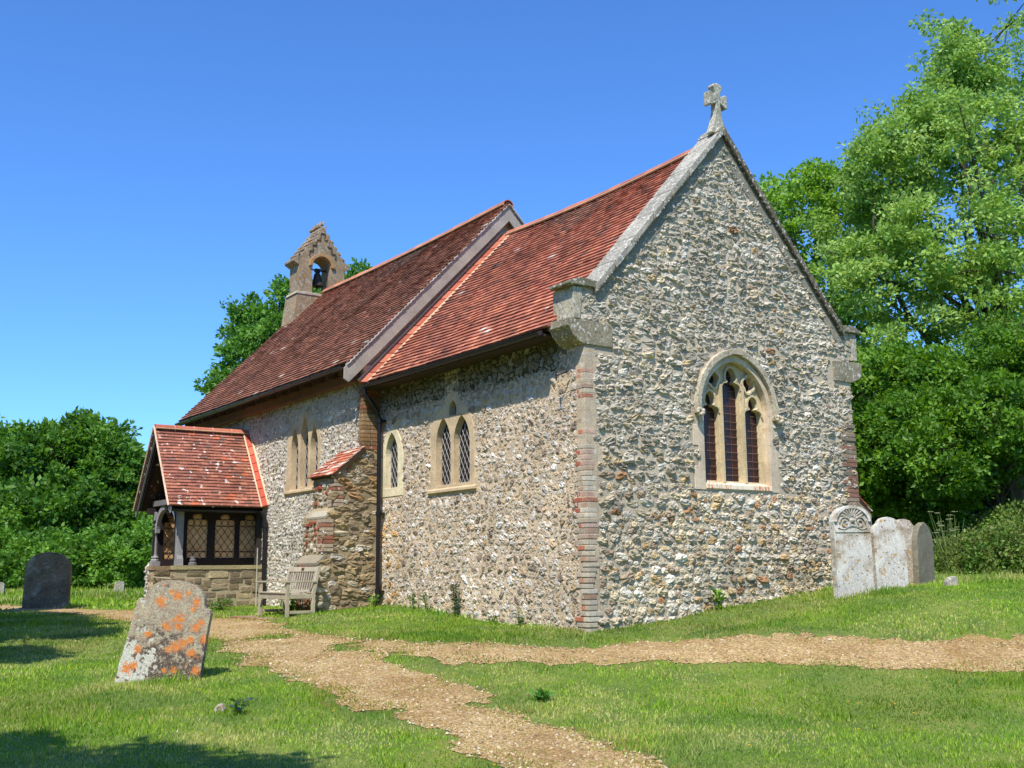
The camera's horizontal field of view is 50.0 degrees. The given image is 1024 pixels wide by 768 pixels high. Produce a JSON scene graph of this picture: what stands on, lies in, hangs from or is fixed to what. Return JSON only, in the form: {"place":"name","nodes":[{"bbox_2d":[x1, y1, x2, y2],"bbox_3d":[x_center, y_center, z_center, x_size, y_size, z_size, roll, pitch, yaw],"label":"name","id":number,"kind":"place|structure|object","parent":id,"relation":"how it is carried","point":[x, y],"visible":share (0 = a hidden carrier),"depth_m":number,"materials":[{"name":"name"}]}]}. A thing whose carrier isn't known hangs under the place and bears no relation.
{"place":"outdoors","nodes":[
{"label":"outdoors","id":0,"kind":"place"},
{"bbox_2d":[0,566,1023,767],"bbox_3d":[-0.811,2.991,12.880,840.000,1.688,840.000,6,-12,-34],"label":"ground","id":1,"kind":"structure","parent":0,"point":[695,687],"depth_m":11.27,"materials":[{"name":"green plant"}]},
{"bbox_2d":[0,582,4,592],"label":"gravestone","id":2,"kind":"object","parent":1,"relation":"on","point":[2,586],"visible":0.63,"depth_m":36.37,"materials":[{"name":"grey stone"}]},
{"bbox_2d":[0,416,19,442],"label":"oak tree","id":3,"kind":"object","parent":1,"relation":"on","point":[7,425],"depth_m":55.84,"materials":[{"name":"green plant"}]},
{"bbox_2d":[0,525,27,571],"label":"hedge shrub","id":4,"kind":"object","parent":1,"relation":"on","point":[7,534],"visible":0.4,"depth_m":43.17,"materials":[{"name":"green plant"}]},
{"bbox_2d":[0,522,72,589],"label":"hedge shrub","id":5,"kind":"object","parent":1,"relation":"on","point":[12,574],"visible":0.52,"depth_m":42.13,"materials":[{"name":"green plant"}]},
{"bbox_2d":[22,552,71,608],"bbox_3d":[-11.325,4.913,26.756,1.106,1.618,0.120,1,-10,-1],"label":"gravestone","id":6,"kind":"object","parent":1,"relation":"on","point":[47,579],"visible":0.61,"depth_m":26.72,"materials":[{"name":"grey stone"}]},
{"bbox_2d":[19,520,126,587],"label":"hedge shrub","id":7,"kind":"object","parent":1,"relation":"on","point":[70,549],"visible":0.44,"depth_m":41.13,"materials":[{"name":"green plant"}]},
{"bbox_2d":[0,405,152,541],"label":"oak tree","id":8,"kind":"object","parent":1,"relation":"on","point":[76,471],"visible":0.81,"depth_m":49.62,"materials":[{"name":"green plant"}]},
{"bbox_2d":[72,518,152,588],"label":"hedge shrub","id":9,"kind":"object","parent":1,"relation":"on","point":[131,547],"visible":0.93,"depth_m":40.03,"materials":[{"name":"green plant"}]},
{"bbox_2d":[114,581,124,591],"bbox_3d":[-13.024,6.867,36.385,0.330,0.670,0.100,0,-10,-2],"label":"gravestone","id":10,"kind":"object","parent":1,"relation":"on","point":[119,585],"visible":0.61,"depth_m":36.37,"materials":[{"name":"grey stone"}]},
{"bbox_2d":[117,529,151,582],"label":"hedge shrub","id":11,"kind":"object","parent":1,"relation":"on","point":[146,558],"visible":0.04,"depth_m":41.72,"materials":[{"name":"green plant"}]},
{"bbox_2d":[114,580,212,682],"bbox_3d":[-3.908,2.928,12.441,0.971,1.393,0.100,9,-11,3],"label":"gravestone","id":12,"kind":"object","parent":1,"relation":"on","point":[169,628],"visible":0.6,"depth_m":12.41,"materials":[{"name":"stone"}]},
{"bbox_2d":[213,703,225,712],"bbox_3d":[-2.801,3.124,10.525,0.109,0.116,0.070,10,3,5],"label":"field stone","id":13,"kind":"object","parent":1,"relation":"on","point":[221,705],"visible":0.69,"depth_m":10.49,"materials":[{"name":"beige stone"}]},
{"bbox_2d":[207,597,238,609],"bbox_3d":[-6.095,4.582,22.855,0.664,0.299,1.044,3,-10,-22],"label":"weed","id":14,"kind":"object","parent":1,"relation":"on","point":[225,602],"visible":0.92,"depth_m":22.82,"materials":[{"name":"green plant"}]},
{"bbox_2d":[229,697,257,713],"bbox_3d":[-2.573,3.064,10.451,0.314,0.197,0.304,6,-12,-34],"label":"weed","id":15,"kind":"object","parent":1,"relation":"on","point":[239,706],"visible":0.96,"depth_m":10.46,"materials":[{"name":"green plant"}]},
{"bbox_2d":[230,615,280,619],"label":"brick paving","id":16,"kind":"structure","parent":1,"relation":"on","point":[252,617],"depth_m":19.75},
{"bbox_2d":[255,566,320,617],"bbox_3d":[-4.087,3.770,19.974,0.709,0.890,1.330,6,-12,-34],"label":"garden bench","id":17,"kind":"object","parent":16,"relation":"on","point":[286,595],"visible":0.98,"depth_m":19.83,"materials":[{"name":"grey wood"}]},
{"bbox_2d":[193,257,372,395],"bbox_3d":[-7.250,1.210,40.303,8.461,12.885,6.298,-1,-10,4],"label":"oak tree","id":18,"kind":"object","parent":1,"relation":"on","point":[254,328],"visible":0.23,"depth_m":39.86,"materials":[{"name":"green plant"}]},
{"bbox_2d":[289,590,298,610],"bbox_3d":[-4.094,4.057,20.360,0.320,0.489,0.425,-7,-12,36],"label":"weed","id":19,"kind":"object","parent":1,"relation":"on","point":[292,605],"visible":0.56,"depth_m":20.30,"materials":[{"name":"green plant"}]},
{"bbox_2d":[367,593,378,606],"bbox_3d":[-2.562,3.992,20.195,0.243,0.296,0.172,2,-10,-15],"label":"weed","id":20,"kind":"object","parent":1,"relation":"on","point":[373,602],"visible":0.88,"depth_m":20.19,"materials":[{"name":"green plant"}]},
{"bbox_2d":[407,593,416,608],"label":"weed","id":21,"kind":"object","parent":1,"relation":"on","point":[410,598],"visible":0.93,"depth_m":19.12,"materials":[{"name":"green plant"}]},
{"bbox_2d":[420,591,428,608],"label":"weed","id":22,"kind":"object","parent":1,"relation":"on","point":[425,602],"visible":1,"depth_m":18.83,"materials":[{"name":"green plant"}]},
{"bbox_2d":[450,584,461,615],"bbox_3d":[-0.943,3.578,18.088,0.252,0.560,0.193,6,-12,-34],"label":"weed","id":23,"kind":"object","parent":1,"relation":"on","point":[455,607],"visible":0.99,"depth_m":18.07,"materials":[{"name":"green plant"}]},
{"bbox_2d":[487,612,496,622],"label":"weed","id":24,"kind":"object","parent":1,"relation":"on","point":[493,620],"visible":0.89,"depth_m":17.10,"materials":[{"name":"green plant"}]},
{"bbox_2d":[133,83,872,631],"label":"church","id":25,"kind":"structure","parent":1,"relation":"on","point":[621,405],"depth_m":18.40,"materials":[{"name":"stone"}]},
{"bbox_2d":[283,409,320,495],"bbox_3d":[-4.300,1.427,23.160,0.350,1.779,1.780,6,-12,-34],"label":"window","id":26,"kind":"structure","parent":25,"relation":"in","point":[304,440],"depth_m":23.19,"materials":[{"name":"stone"}]},
{"bbox_2d":[381,425,402,497],"bbox_3d":[-2.120,1.442,20.627,0.312,1.348,0.840,6,-12,-34],"label":"window","id":27,"kind":"structure","parent":25,"relation":"in","point":[392,451],"depth_m":20.70,"materials":[{"name":"stone"}]},
{"bbox_2d":[427,392,477,494],"bbox_3d":[-0.922,1.014,18.908,0.350,1.760,1.610,6,-12,-34],"label":"window","id":28,"kind":"structure","parent":25,"relation":"in","point":[452,433],"depth_m":18.83,"materials":[{"name":"stone"}]},
{"bbox_2d":[692,349,784,492],"bbox_3d":[3.569,0.579,17.702,1.966,2.300,0.459,6,-12,-34],"label":"window","id":29,"kind":"structure","parent":25,"relation":"in","point":[736,404],"depth_m":17.81,"materials":[{"name":"stone"}]},
{"bbox_2d":[515,610,526,625],"bbox_3d":[0.134,3.535,16.536,0.178,0.286,0.143,-3,-10,17],"label":"weed","id":30,"kind":"object","parent":1,"relation":"on","point":[520,621],"visible":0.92,"depth_m":16.53,"materials":[{"name":"green plant"}]},
{"bbox_2d":[529,687,555,701],"bbox_3d":[0.298,3.198,11.281,0.279,0.199,0.215,6,-12,-34],"label":"weed","id":31,"kind":"object","parent":1,"relation":"on","point":[541,694],"visible":0.94,"depth_m":11.24,"materials":[{"name":"green plant"}]},
{"bbox_2d":[711,587,726,609],"bbox_3d":[3.139,3.261,16.671,0.209,0.391,0.307,-9,-13,40],"label":"weed","id":32,"kind":"object","parent":1,"relation":"on","point":[718,593],"visible":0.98,"depth_m":16.66,"materials":[{"name":"green plant"}]},
{"bbox_2d":[753,152,935,515],"bbox_3d":[10.798,-0.869,35.564,6.962,14.016,6.327,6,-12,-34],"label":"field maple tree","id":33,"kind":"object","parent":1,"relation":"on","point":[815,188],"visible":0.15,"depth_m":35.47,"materials":[{"name":"green plant"}]},
{"bbox_2d":[829,505,874,598],"bbox_3d":[5.266,2.692,16.955,0.669,1.624,0.168,2,-10,-18],"label":"gravestone","id":34,"kind":"object","parent":1,"relation":"on","point":[851,550],"visible":0.9,"depth_m":16.93,"materials":[{"name":"grey stone"}]},
{"bbox_2d":[870,517,908,588],"bbox_3d":[5.967,2.798,17.364,0.570,1.378,0.110,1,-10,-15],"label":"gravestone","id":35,"kind":"object","parent":1,"relation":"on","point":[888,551],"visible":0.66,"depth_m":17.33,"materials":[{"name":"grey stone"}]},
{"bbox_2d":[896,519,913,582],"bbox_3d":[6.673,2.969,18.655,0.530,1.337,0.100,2,-10,-14],"label":"gravestone","id":36,"kind":"object","parent":1,"relation":"on","point":[907,525],"visible":0.23,"depth_m":18.67,"materials":[{"name":"grey stone"}]},
{"bbox_2d":[797,0,1023,514],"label":"ash tree","id":37,"kind":"object","parent":1,"relation":"on","point":[956,108],"visible":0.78,"depth_m":32.34,"materials":[{"name":"green plant"}]},
{"bbox_2d":[850,339,984,533],"bbox_3d":[9.738,1.766,26.985,4.614,6.143,3.999,6,-12,-34],"label":"hazel tree","id":38,"kind":"object","parent":1,"relation":"on","point":[882,367],"visible":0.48,"depth_m":26.19,"materials":[{"name":"green plant"}]},
{"bbox_2d":[912,522,934,584],"bbox_3d":[6.808,2.931,18.165,0.588,1.276,0.100,12,-15,-44],"label":"gravestone","id":39,"kind":"object","parent":1,"relation":"on","point":[923,557],"visible":0.68,"depth_m":18.09,"materials":[{"name":"grey stone"}]},
{"bbox_2d":[929,513,952,567],"bbox_3d":[9.223,3.381,23.374,0.671,1.342,0.357,6,-12,-34],"label":"cow parsley","id":40,"kind":"object","parent":1,"relation":"on","point":[941,521],"visible":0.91,"depth_m":23.32,"materials":[{"name":"green plant"}]},
{"bbox_2d":[859,314,1023,521],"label":"hazel tree","id":41,"kind":"object","parent":1,"relation":"on","point":[981,454],"visible":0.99,"depth_m":24.52,"materials":[{"name":"green plant"}]},
{"bbox_2d":[871,489,1011,544],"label":"wood tree","id":42,"kind":"object","parent":1,"relation":"on","point":[985,506],"visible":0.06,"depth_m":42.50,"materials":[{"name":"green plant"}]},
{"bbox_2d":[872,424,1011,542],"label":"wood tree","id":43,"kind":"object","parent":1,"relation":"on","point":[932,530],"visible":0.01,"depth_m":42.70,"materials":[{"name":"green plant"}]},
{"bbox_2d":[928,511,955,573],"bbox_3d":[8.983,3.313,22.827,0.553,1.327,0.468,-5,-11,25],"label":"cow parsley","id":44,"kind":"object","parent":1,"relation":"on","point":[943,535],"visible":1,"depth_m":22.78,"materials":[{"name":"green plant"}]},
{"bbox_2d":[943,576,957,585],"bbox_3d":[6.918,3.156,17.305,0.198,0.255,0.120,8,-11,-12],"label":"footstone","id":45,"kind":"object","parent":1,"relation":"on","point":[951,580],"visible":0.65,"depth_m":17.26,"materials":[{"name":"grey stone"}]},
{"bbox_2d":[949,511,963,568],"bbox_3d":[9.319,3.333,23.013,0.376,1.333,0.673,-7,-12,35],"label":"cow parsley","id":46,"kind":"object","parent":1,"relation":"on","point":[957,535],"visible":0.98,"depth_m":23.04,"materials":[{"name":"green plant"}]},
{"bbox_2d":[932,498,1023,575],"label":"bramble bank","id":47,"kind":"structure","parent":1,"relation":"on","point":[993,545],"depth_m":22.34,"materials":[{"name":"green plant"}]},
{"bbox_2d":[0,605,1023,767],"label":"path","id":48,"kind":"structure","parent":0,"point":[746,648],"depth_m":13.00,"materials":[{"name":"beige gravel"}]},
{"bbox_2d":[0,0,1023,450],"label":"sky","id":49,"kind":"structure","parent":0,"point":[162,161],"materials":[{"name":"blue"}]}
]}

